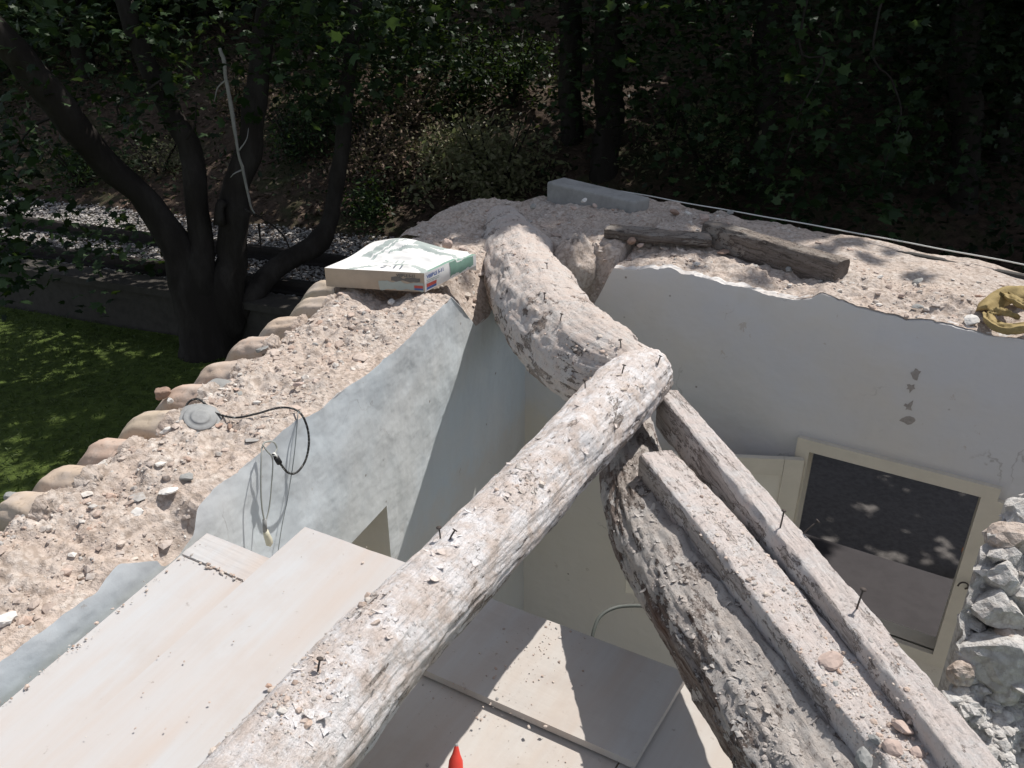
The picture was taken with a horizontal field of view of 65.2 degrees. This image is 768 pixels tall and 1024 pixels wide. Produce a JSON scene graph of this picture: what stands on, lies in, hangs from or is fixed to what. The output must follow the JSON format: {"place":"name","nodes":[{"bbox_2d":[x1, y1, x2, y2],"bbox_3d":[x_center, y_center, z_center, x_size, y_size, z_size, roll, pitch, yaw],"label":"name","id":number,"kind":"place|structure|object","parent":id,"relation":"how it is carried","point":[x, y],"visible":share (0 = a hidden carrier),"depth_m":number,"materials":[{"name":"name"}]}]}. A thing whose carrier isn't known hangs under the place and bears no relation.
{"place":"outdoors","nodes":[
{"label":"outdoors","id":0,"kind":"place"},
{"bbox_2d":[0,306,225,500],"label":"grass","id":1,"kind":"structure","parent":0,"point":[62,381],"depth_m":9.39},
{"bbox_2d":[0,0,1023,502],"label":"ground","id":2,"kind":"structure","parent":0,"point":[400,222],"depth_m":13.71,"materials":[{"name":"plant"}]},
{"bbox_2d":[0,0,87,77],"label":"woodland tree","id":3,"kind":"object","parent":2,"relation":"on","point":[3,69],"visible":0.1,"depth_m":19.89,"materials":[{"name":"green plant"}]},
{"bbox_2d":[4,122,143,197],"bbox_3d":[-8.516,-4.117,15.654,2.523,1.699,2.549,11,28,21],"label":"bush","id":4,"kind":"object","parent":2,"relation":"on","point":[86,169],"visible":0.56,"depth_m":15.37,"materials":[{"name":"green plant"}]},
{"bbox_2d":[0,0,196,90],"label":"woodland tree","id":5,"kind":"object","parent":2,"relation":"on","point":[75,52],"visible":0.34,"depth_m":18.44,"materials":[{"name":"green plant"}]},
{"bbox_2d":[98,0,189,38],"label":"woodland tree","id":6,"kind":"object","parent":2,"relation":"on","point":[112,2],"visible":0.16,"depth_m":21.14,"materials":[{"name":"green plant"}]},
{"bbox_2d":[115,131,181,182],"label":"bush","id":7,"kind":"object","parent":2,"relation":"on","point":[167,157],"visible":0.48,"depth_m":15.59,"materials":[{"name":"green plant"}]},
{"bbox_2d":[0,256,301,339],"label":"track kerb wall","id":8,"kind":"structure","parent":2,"relation":"on","point":[142,302],"depth_m":10.85,"materials":[{"name":"concrete"}]},
{"bbox_2d":[0,240,315,296],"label":"rail","id":9,"kind":"object","parent":2,"relation":"on","point":[289,286],"depth_m":11.40,"materials":[{"name":"metal"}]},
{"bbox_2d":[0,214,349,267],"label":"rail","id":10,"kind":"object","parent":2,"relation":"on","point":[323,260],"visible":0.17,"depth_m":12.63,"materials":[{"name":"metal"}]},
{"bbox_2d":[102,0,251,32],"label":"woodland tree","id":11,"kind":"object","parent":2,"relation":"on","point":[213,11],"visible":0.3,"depth_m":20.70,"materials":[{"name":"green plant"}]},
{"bbox_2d":[0,196,393,296],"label":"ballast","id":12,"kind":"structure","parent":2,"relation":"on","point":[253,270],"depth_m":13.05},
{"bbox_2d":[204,55,307,126],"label":"bush","id":13,"kind":"object","parent":2,"relation":"on","point":[234,90],"visible":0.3,"depth_m":16.50,"materials":[{"name":"green plant"}]},
{"bbox_2d":[261,79,359,176],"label":"bush","id":14,"kind":"object","parent":2,"relation":"on","point":[294,137],"visible":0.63,"depth_m":14.79,"materials":[{"name":"green plant"}]},
{"bbox_2d":[0,0,628,362],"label":"plane tree","id":15,"kind":"object","parent":2,"relation":"on","point":[209,294],"visible":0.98,"depth_m":9.23,"materials":[{"name":"green plant"}]},
{"bbox_2d":[214,48,254,212],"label":"dead branch","id":16,"kind":"object","parent":15,"relation":"hanging from","point":[230,102],"visible":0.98,"depth_m":8.71,"materials":[{"name":"grey wood"}]},
{"bbox_2d":[238,49,395,153],"bbox_3d":[-3.782,-5.273,15.294,2.500,1.996,2.951,-17,31,-32],"label":"bush","id":17,"kind":"object","parent":2,"relation":"on","point":[325,96],"visible":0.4,"depth_m":15.27,"materials":[{"name":"green plant"}]},
{"bbox_2d":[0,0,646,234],"bbox_3d":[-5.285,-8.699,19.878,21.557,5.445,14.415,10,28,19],"label":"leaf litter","id":18,"kind":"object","parent":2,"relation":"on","point":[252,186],"visible":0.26,"depth_m":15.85,"materials":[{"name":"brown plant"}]},
{"bbox_2d":[326,154,397,235],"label":"bush","id":19,"kind":"object","parent":2,"relation":"on","point":[370,205],"visible":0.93,"depth_m":13.25,"materials":[{"name":"green plant"}]},
{"bbox_2d":[303,102,429,192],"bbox_3d":[-2.501,-4.067,14.281,2.488,1.774,1.668,0,26,0],"label":"bush","id":20,"kind":"object","parent":2,"relation":"on","point":[367,160],"visible":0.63,"depth_m":14.17,"materials":[{"name":"green plant"}]},
{"bbox_2d":[335,63,462,152],"bbox_3d":[-1.854,-5.353,15.320,2.393,1.899,2.436,12,28,23],"label":"bush","id":21,"kind":"object","parent":2,"relation":"on","point":[418,108],"visible":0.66,"depth_m":15.09,"materials":[{"name":"green plant"}]},
{"bbox_2d":[271,0,528,131],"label":"woodland tree","id":22,"kind":"object","parent":2,"relation":"on","point":[474,77],"visible":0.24,"depth_m":14.86,"materials":[{"name":"green plant"}]},
{"bbox_2d":[362,109,458,207],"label":"bush","id":23,"kind":"object","parent":2,"relation":"on","point":[421,172],"visible":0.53,"depth_m":13.81,"materials":[{"name":"green plant"}]},
{"bbox_2d":[279,0,611,146],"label":"woodland tree","id":24,"kind":"object","parent":2,"relation":"on","point":[569,45],"visible":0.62,"depth_m":11.99,"materials":[{"name":"green plant"}]},
{"bbox_2d":[377,21,513,124],"bbox_3d":[-1.225,-5.887,15.598,3.205,2.149,2.634,0,26,0],"label":"bush","id":25,"kind":"object","parent":2,"relation":"on","point":[460,77],"visible":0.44,"depth_m":15.27,"materials":[{"name":"green plant"}]},
{"bbox_2d":[401,106,516,185],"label":"bush","id":26,"kind":"object","parent":2,"relation":"on","point":[447,148],"visible":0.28,"depth_m":13.82,"materials":[{"name":"green plant"}]},
{"bbox_2d":[392,93,571,212],"bbox_3d":[-0.561,-3.581,13.256,2.525,2.287,2.875,20,32,35],"label":"bush","id":27,"kind":"object","parent":2,"relation":"on","point":[486,180],"visible":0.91,"depth_m":12.97,"materials":[{"name":"green plant"}]},
{"bbox_2d":[456,12,559,110],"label":"bush","id":28,"kind":"object","parent":2,"relation":"on","point":[526,63],"visible":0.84,"depth_m":14.94,"materials":[{"name":"green plant"}]},
{"bbox_2d":[0,0,1023,271],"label":"undergrowth","id":29,"kind":"object","parent":2,"relation":"on","point":[672,170],"visible":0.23,"depth_m":14.47,"materials":[{"name":"green plant"}]},
{"bbox_2d":[504,0,801,202],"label":"woodland tree","id":30,"kind":"object","parent":2,"relation":"on","point":[609,93],"visible":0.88,"depth_m":11.60,"materials":[{"name":"green plant"}]},
{"bbox_2d":[600,83,787,200],"bbox_3d":[3.167,-3.836,12.630,2.952,1.843,2.030,-14,29,-26],"label":"bush","id":31,"kind":"object","parent":2,"relation":"on","point":[706,142],"visible":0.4,"depth_m":12.55,"materials":[{"name":"green plant"}]},
{"bbox_2d":[600,0,994,231],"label":"woodland tree","id":32,"kind":"object","parent":2,"relation":"on","point":[767,35],"visible":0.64,"depth_m":10.78,"materials":[{"name":"green plant"}]},
{"bbox_2d":[718,0,1023,272],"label":"woodland tree","id":33,"kind":"object","parent":2,"relation":"on","point":[967,20],"visible":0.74,"depth_m":9.85,"materials":[{"name":"green plant"}]},
{"bbox_2d":[733,0,868,224],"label":"hanging branch","id":34,"kind":"object","parent":33,"relation":"hanging from","point":[826,111],"visible":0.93,"depth_m":8.75,"materials":[{"name":"green plant"}]},
{"bbox_2d":[847,3,968,244],"bbox_3d":[4.216,-3.621,8.587,1.220,4.699,1.501,-10,28,-19],"label":"hanging branch","id":35,"kind":"object","parent":33,"relation":"hanging from","point":[903,139],"visible":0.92,"depth_m":8.85,"materials":[{"name":"green plant"}]},
{"bbox_2d":[804,534,952,636],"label":"terrace slab","id":36,"kind":"structure","parent":2,"relation":"on","point":[906,596],"depth_m":5.57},
{"bbox_2d":[862,0,1023,189],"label":"woodland tree","id":37,"kind":"object","parent":2,"relation":"on","point":[1019,81],"visible":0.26,"depth_m":12.06,"materials":[{"name":"green plant"}]},
{"bbox_2d":[799,454,978,579],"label":"path","id":38,"kind":"structure","parent":0,"point":[920,525],"depth_m":6.93,"materials":[{"name":"asphalt"}]},
{"label":"room floor","id":39,"kind":"structure","parent":0,"visible":0},
{"bbox_2d":[0,234,524,706],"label":"plaster wall","id":40,"kind":"structure","parent":39,"relation":"on","point":[417,434],"depth_m":3.43,"materials":[{"name":"paint"}]},
{"bbox_2d":[0,611,17,627],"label":"stone chunk","id":41,"kind":"object","parent":40,"relation":"on","point":[7,618],"visible":1,"depth_m":2.13,"materials":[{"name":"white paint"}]},
{"bbox_2d":[0,489,63,531],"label":"roof tile","id":42,"kind":"object","parent":40,"relation":"on","point":[33,505],"visible":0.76,"depth_m":2.52,"materials":[{"name":"ceramic"}]},
{"bbox_2d":[3,491,15,499],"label":"stone chunk","id":43,"kind":"object","parent":42,"relation":"on","point":[7,495],"visible":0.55,"depth_m":2.65,"materials":[{"name":"grey stone"}]},
{"bbox_2d":[32,464,105,491],"bbox_3d":[-1.545,0.459,2.800,0.409,0.482,0.182,10,28,19],"label":"roof tile","id":44,"kind":"object","parent":40,"relation":"on","point":[72,476],"visible":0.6,"depth_m":2.65,"materials":[{"name":"ceramic"}]},
{"bbox_2d":[77,435,146,465],"bbox_3d":[-1.517,0.382,3.022,0.420,0.484,0.182,12,29,24],"label":"roof tile","id":45,"kind":"object","parent":40,"relation":"on","point":[98,451],"visible":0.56,"depth_m":2.87,"materials":[{"name":"ceramic"}]},
{"bbox_2d":[0,556,242,767],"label":"scaffold board","id":46,"kind":"object","parent":40,"relation":"on","point":[55,705],"visible":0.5,"depth_m":2.13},
{"bbox_2d":[4,533,363,754],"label":"board crumbs","id":47,"kind":"object","parent":46,"relation":"on","point":[268,685],"visible":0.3,"depth_m":2.17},
{"bbox_2d":[34,527,404,767],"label":"scaffold board","id":48,"kind":"object","parent":46,"relation":"on","point":[325,583],"visible":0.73,"depth_m":2.08,"materials":[{"name":"wood"}]},
{"bbox_2d":[182,533,268,581],"bbox_3d":[-0.831,0.570,2.494,0.454,0.027,0.114,13,29,25],"label":"scaffold board","id":49,"kind":"object","parent":46,"relation":"on","point":[241,563],"visible":0.56,"depth_m":2.52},
{"bbox_2d":[130,507,143,515],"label":"stone chunk","id":50,"kind":"object","parent":40,"relation":"on","point":[137,511],"visible":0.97,"depth_m":2.57,"materials":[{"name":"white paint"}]},
{"bbox_2d":[118,408,181,439],"bbox_3d":[-1.431,0.294,3.164,0.410,0.486,0.190,9,27,18],"label":"roof tile","id":51,"kind":"object","parent":40,"relation":"on","point":[147,425],"visible":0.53,"depth_m":3.01,"materials":[{"name":"ceramic"}]},
{"bbox_2d":[156,426,170,434],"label":"stone chunk","id":52,"kind":"object","parent":40,"relation":"on","point":[165,430],"visible":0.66,"depth_m":2.98,"materials":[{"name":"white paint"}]},
{"bbox_2d":[158,487,178,494],"bbox_3d":[-1.137,0.354,2.647,0.065,0.019,0.056,-15,16,-27],"label":"stone chunk","id":53,"kind":"object","parent":40,"relation":"on","point":[167,490],"visible":1,"depth_m":2.64,"materials":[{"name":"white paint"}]},
{"bbox_2d":[179,472,192,480],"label":"stone chunk","id":54,"kind":"object","parent":40,"relation":"on","point":[188,476],"visible":1,"depth_m":2.71,"materials":[{"name":"grey stone"}]},
{"bbox_2d":[155,382,219,410],"bbox_3d":[-1.387,0.190,3.392,0.416,0.488,0.188,8,27,16],"label":"roof tile","id":55,"kind":"object","parent":40,"relation":"on","point":[181,396],"visible":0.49,"depth_m":3.25,"materials":[{"name":"ceramic"}]},
{"bbox_2d":[154,387,170,400],"bbox_3d":[-1.419,0.039,3.252,0.062,0.045,0.059,-9,27,-18],"label":"stone chunk","id":56,"kind":"object","parent":55,"relation":"on","point":[161,393],"visible":1,"depth_m":3.24,"materials":[{"name":"stone"}]},
{"bbox_2d":[179,404,221,431],"bbox_3d":[-1.206,0.158,3.079,0.213,0.142,0.213,0,26,0],"label":"ridged cap","id":57,"kind":"object","parent":40,"relation":"on","point":[199,417],"visible":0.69,"depth_m":3.04,"materials":[{"name":"grey plastic"}]},
{"bbox_2d":[209,378,231,387],"bbox_3d":[-1.227,0.005,3.344,0.104,0.034,0.072,4,26,9],"label":"stone chunk","id":58,"kind":"object","parent":40,"relation":"on","point":[222,383],"visible":0.5,"depth_m":3.34,"materials":[{"name":"grey stone"}]},
{"bbox_2d":[194,358,251,383],"bbox_3d":[-1.316,0.088,3.603,0.409,0.492,0.203,11,28,21],"label":"roof tile","id":59,"kind":"object","parent":40,"relation":"on","point":[225,370],"visible":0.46,"depth_m":3.45,"materials":[{"name":"ceramic"}]},
{"bbox_2d":[0,237,483,625],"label":"plaster flakes","id":60,"kind":"object","parent":40,"relation":"on","point":[163,545],"visible":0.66,"depth_m":2.98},
{"bbox_2d":[0,231,488,647],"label":"loose rubble","id":61,"kind":"object","parent":40,"relation":"on","point":[68,569],"visible":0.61,"depth_m":2.89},
{"bbox_2d":[185,398,309,474],"bbox_3d":[-1.017,0.184,3.122,0.500,0.227,0.237,14,29,27],"label":"cord","id":62,"kind":"object","parent":40,"relation":"hanging from","point":[278,460],"visible":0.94,"depth_m":3.08,"materials":[{"name":"black rubber"}]},
{"bbox_2d":[260,440,277,546],"bbox_3d":[-0.891,0.402,2.947,0.039,0.397,0.145,8,27,16],"label":"lamp holder","id":63,"kind":"object","parent":62,"relation":"hanging from","point":[268,538],"visible":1,"depth_m":2.93,"materials":[{"name":"white plastic"}]},
{"bbox_2d":[225,334,280,360],"bbox_3d":[-1.270,-0.037,3.874,0.408,0.476,0.176,10,28,20],"label":"roof tile","id":64,"kind":"object","parent":40,"relation":"on","point":[246,348],"visible":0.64,"depth_m":3.73,"materials":[{"name":"ceramic"}]},
{"bbox_2d":[256,346,268,352],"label":"stone chunk","id":65,"kind":"object","parent":64,"relation":"on","point":[259,350],"visible":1,"depth_m":3.67,"materials":[{"name":"grey stone"}]},
{"bbox_2d":[258,314,308,355],"bbox_3d":[-1.206,-0.151,4.144,0.410,0.486,0.194,10,28,19],"label":"roof tile","id":66,"kind":"object","parent":40,"relation":"on","point":[279,326],"visible":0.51,"depth_m":4.00,"materials":[{"name":"ceramic"}]},
{"bbox_2d":[278,412,298,549],"bbox_3d":[-0.866,0.404,3.081,0.004,0.550,0.256,10,28,19],"label":"flex wire","id":67,"kind":"object","parent":40,"relation":"attached to","point":[290,481],"visible":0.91,"depth_m":3.09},
{"bbox_2d":[290,293,335,318],"bbox_3d":[-1.111,-0.281,4.388,0.414,0.487,0.191,12,28,23],"label":"roof tile","id":68,"kind":"object","parent":40,"relation":"on","point":[309,307],"visible":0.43,"depth_m":4.23,"materials":[{"name":"ceramic"}]},
{"bbox_2d":[300,280,346,301],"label":"roof tile","id":69,"kind":"object","parent":40,"relation":"on","point":[319,288],"visible":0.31,"depth_m":4.50,"materials":[{"name":"ceramic"}]},
{"bbox_2d":[324,238,475,291],"bbox_3d":[-0.605,-0.661,4.426,0.707,0.164,0.469,6,27,13],"label":"paper sack","id":70,"kind":"object","parent":40,"relation":"on","point":[401,264],"visible":1,"depth_m":4.33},
{"bbox_2d":[442,238,452,248],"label":"stone chunk","id":71,"kind":"object","parent":40,"relation":"on","point":[447,243],"visible":0.97,"depth_m":4.74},
{"bbox_3d":[0.086,1.087,2.686,2.844,0.144,1.608,0,26,0],"label":"scaffold joist","id":72,"kind":"object","parent":40,"relation":"on","visible":0},
{"bbox_2d":[357,675,619,767],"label":"formwork panel","id":73,"kind":"object","parent":72,"relation":"on","point":[511,741],"visible":0.09,"depth_m":2.45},
{"bbox_2d":[448,743,462,767],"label":"sealant nozzle","id":74,"kind":"object","parent":73,"relation":"on","point":[455,760],"visible":1,"depth_m":2.30,"materials":[{"name":"red plastic"}]},
{"bbox_2d":[369,617,591,766],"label":"panel crumbs","id":75,"kind":"object","parent":73,"relation":"on","point":[497,698],"visible":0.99,"depth_m":2.63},
{"bbox_2d":[424,599,684,767],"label":"formwork panel","id":76,"kind":"object","parent":73,"relation":"on","point":[618,708],"visible":0.65,"depth_m":2.62,"materials":[{"name":"wood"}]},
{"bbox_3d":[-0.324,1.363,2.122,2.842,0.144,1.612,0,26,0],"label":"scaffold joist","id":77,"kind":"object","parent":40,"relation":"on","visible":0},
{"bbox_2d":[617,684,732,767],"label":"formwork panel","id":78,"kind":"object","parent":77,"relation":"on","point":[684,736],"visible":0.27,"depth_m":2.44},
{"bbox_2d":[399,196,1023,688],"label":"plaster wall","id":79,"kind":"structure","parent":39,"relation":"on","point":[777,388],"depth_m":4.64,"materials":[{"name":"beige paint"}]},
{"bbox_2d":[481,204,647,400],"bbox_3d":[0.110,-0.580,4.656,0.532,0.603,3.283,-4,26,-8],"label":"hip trunk","id":80,"kind":"object","parent":79,"relation":"on","point":[565,336],"visible":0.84,"depth_m":3.75,"materials":[{"name":"wood"}]},
{"bbox_2d":[197,347,672,767],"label":"limed trunk","id":81,"kind":"object","parent":80,"relation":"on","point":[340,691],"visible":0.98,"depth_m":1.96,"materials":[{"name":"wood"}]},
{"bbox_2d":[599,416,859,767],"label":"barked trunk","id":82,"kind":"object","parent":80,"relation":"attached to","point":[754,703],"visible":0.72,"depth_m":2.11,"materials":[{"name":"wood"}]},
{"bbox_2d":[638,450,938,767],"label":"roof beam","id":83,"kind":"structure","parent":82,"relation":"on","point":[855,707],"depth_m":2.05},
{"bbox_2d":[656,390,1002,767],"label":"roof beam","id":84,"kind":"structure","parent":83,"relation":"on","point":[946,735],"depth_m":2.05,"materials":[{"name":"wood"}]},
{"bbox_2d":[818,651,843,670],"bbox_3d":[0.739,0.641,1.855,0.052,0.031,0.067,23,34,39],"label":"stone chunk","id":85,"kind":"object","parent":83,"relation":"on","point":[830,660],"visible":1,"depth_m":1.84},
{"bbox_2d":[855,746,872,767],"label":"stone chunk","id":86,"kind":"object","parent":83,"relation":"on","point":[863,758],"visible":1,"depth_m":1.57,"materials":[{"name":"grey stone"}]},
{"bbox_2d":[868,734,880,744],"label":"stone chunk","id":87,"kind":"object","parent":83,"relation":"on","point":[874,739],"visible":1,"depth_m":1.62,"materials":[{"name":"grey stone"}]},
{"bbox_2d":[881,738,902,756],"bbox_3d":[0.761,0.732,1.605,0.036,0.033,0.038,2,26,3],"label":"stone chunk","id":88,"kind":"object","parent":83,"relation":"on","point":[892,747],"visible":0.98,"depth_m":1.60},
{"bbox_2d":[891,720,913,734],"bbox_3d":[0.806,0.709,1.649,0.033,0.027,0.044,7,1,-19],"label":"stone chunk","id":89,"kind":"object","parent":83,"relation":"on","point":[901,726],"visible":1,"depth_m":1.64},
{"bbox_2d":[909,746,924,758],"bbox_3d":[0.808,0.736,1.594,0.026,0.016,0.029,-4,35,-25],"label":"stone chunk","id":90,"kind":"object","parent":83,"relation":"on","point":[917,751],"visible":1,"depth_m":1.59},
{"bbox_2d":[547,178,649,212],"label":"eave block","id":91,"kind":"structure","parent":79,"relation":"on","point":[563,191],"depth_m":5.98,"materials":[{"name":"concrete"}]},
{"bbox_2d":[591,604,641,636],"bbox_3d":[0.686,1.303,3.884,0.736,0.617,0.160,-7,27,-14],"label":"floor cable","id":92,"kind":"object","parent":79,"relation":"attached to","point":[601,615],"visible":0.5,"depth_m":3.71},
{"bbox_2d":[604,224,711,247],"bbox_3d":[0.930,-0.945,5.103,0.676,0.092,0.224,6,27,11],"label":"flat plank","id":93,"kind":"object","parent":79,"relation":"on","point":[659,235],"visible":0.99,"depth_m":5.03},
{"bbox_2d":[627,237,635,244],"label":"stone chunk","id":94,"kind":"object","parent":93,"relation":"on","point":[631,240],"visible":1,"depth_m":5.02,"materials":[{"name":"stone"}]},
{"bbox_2d":[699,214,709,221],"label":"stone chunk","id":95,"kind":"object","parent":79,"relation":"on","point":[705,217],"visible":0.99,"depth_m":5.55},
{"bbox_2d":[400,197,1023,336],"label":"loose rubble","id":96,"kind":"object","parent":79,"relation":"on","point":[876,302],"visible":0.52,"depth_m":4.78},
{"bbox_2d":[670,209,679,214],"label":"stone chunk","id":97,"kind":"object","parent":96,"relation":"on","point":[674,211],"visible":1,"depth_m":5.69,"materials":[{"name":"stone"}]},
{"bbox_2d":[625,451,804,592],"bbox_3d":[1.215,0.888,4.919,0.967,1.050,0.038,2,26,4],"label":"window leaf","id":98,"kind":"structure","parent":79,"relation":"in","point":[781,476],"depth_m":4.70,"materials":[{"name":"beige paint"}]},
{"bbox_2d":[427,206,1017,305],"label":"plaster flakes","id":99,"kind":"object","parent":79,"relation":"on","point":[729,217],"visible":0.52,"depth_m":5.04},
{"bbox_2d":[717,249,729,253],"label":"stone chunk","id":100,"kind":"object","parent":79,"relation":"on","point":[724,251],"visible":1,"depth_m":4.96,"materials":[{"name":"stone"}]},
{"bbox_2d":[701,220,849,282],"bbox_3d":[1.557,-0.790,4.835,0.144,0.202,0.971,-18,32,-33],"label":"timber block","id":101,"kind":"object","parent":79,"relation":"on","point":[759,249],"depth_m":4.73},
{"bbox_2d":[619,190,1023,264],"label":"eave cable","id":102,"kind":"object","parent":79,"relation":"attached to","point":[839,230],"visible":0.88,"depth_m":5.25,"materials":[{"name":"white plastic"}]},
{"bbox_2d":[747,222,1023,278],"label":"eave gutter","id":103,"kind":"object","parent":79,"relation":"on","point":[1015,274],"visible":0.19,"depth_m":4.86,"materials":[{"name":"metal"}]},
{"bbox_2d":[793,435,1003,668],"bbox_3d":[2.109,0.996,4.658,1.063,1.255,0.102,15,30,28],"label":"window frame","id":104,"kind":"structure","parent":79,"relation":"in","point":[990,506],"depth_m":4.44,"materials":[{"name":"beige paint"}]},
{"bbox_2d":[911,304,923,308],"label":"stone chunk","id":105,"kind":"object","parent":79,"relation":"on","point":[917,306],"visible":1,"depth_m":4.17,"materials":[{"name":"grey stone"}]},
{"bbox_2d":[964,314,979,324],"bbox_3d":[2.305,-0.324,4.013,0.072,0.023,0.071,-6,46,16],"label":"stone chunk","id":106,"kind":"object","parent":79,"relation":"on","point":[971,319],"visible":1,"depth_m":4.00,"materials":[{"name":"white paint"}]},
{"bbox_2d":[975,285,1023,311],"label":"work glove","id":107,"kind":"object","parent":79,"relation":"on","point":[1003,297],"visible":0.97,"depth_m":4.09,"materials":[{"name":"yellow leather"}]},
{"bbox_2d":[982,307,1023,334],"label":"work glove","id":108,"kind":"object","parent":79,"relation":"on","point":[991,322],"visible":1,"depth_m":3.90,"materials":[{"name":"yellow leather"}]},
{"bbox_2d":[938,494,1023,767],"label":"broken stone wall","id":109,"kind":"structure","parent":39,"relation":"on","point":[992,658],"depth_m":2.34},
{"bbox_2d":[940,493,1023,767],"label":"loose rubble","id":110,"kind":"object","parent":109,"relation":"on","point":[967,707],"visible":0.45,"depth_m":2.29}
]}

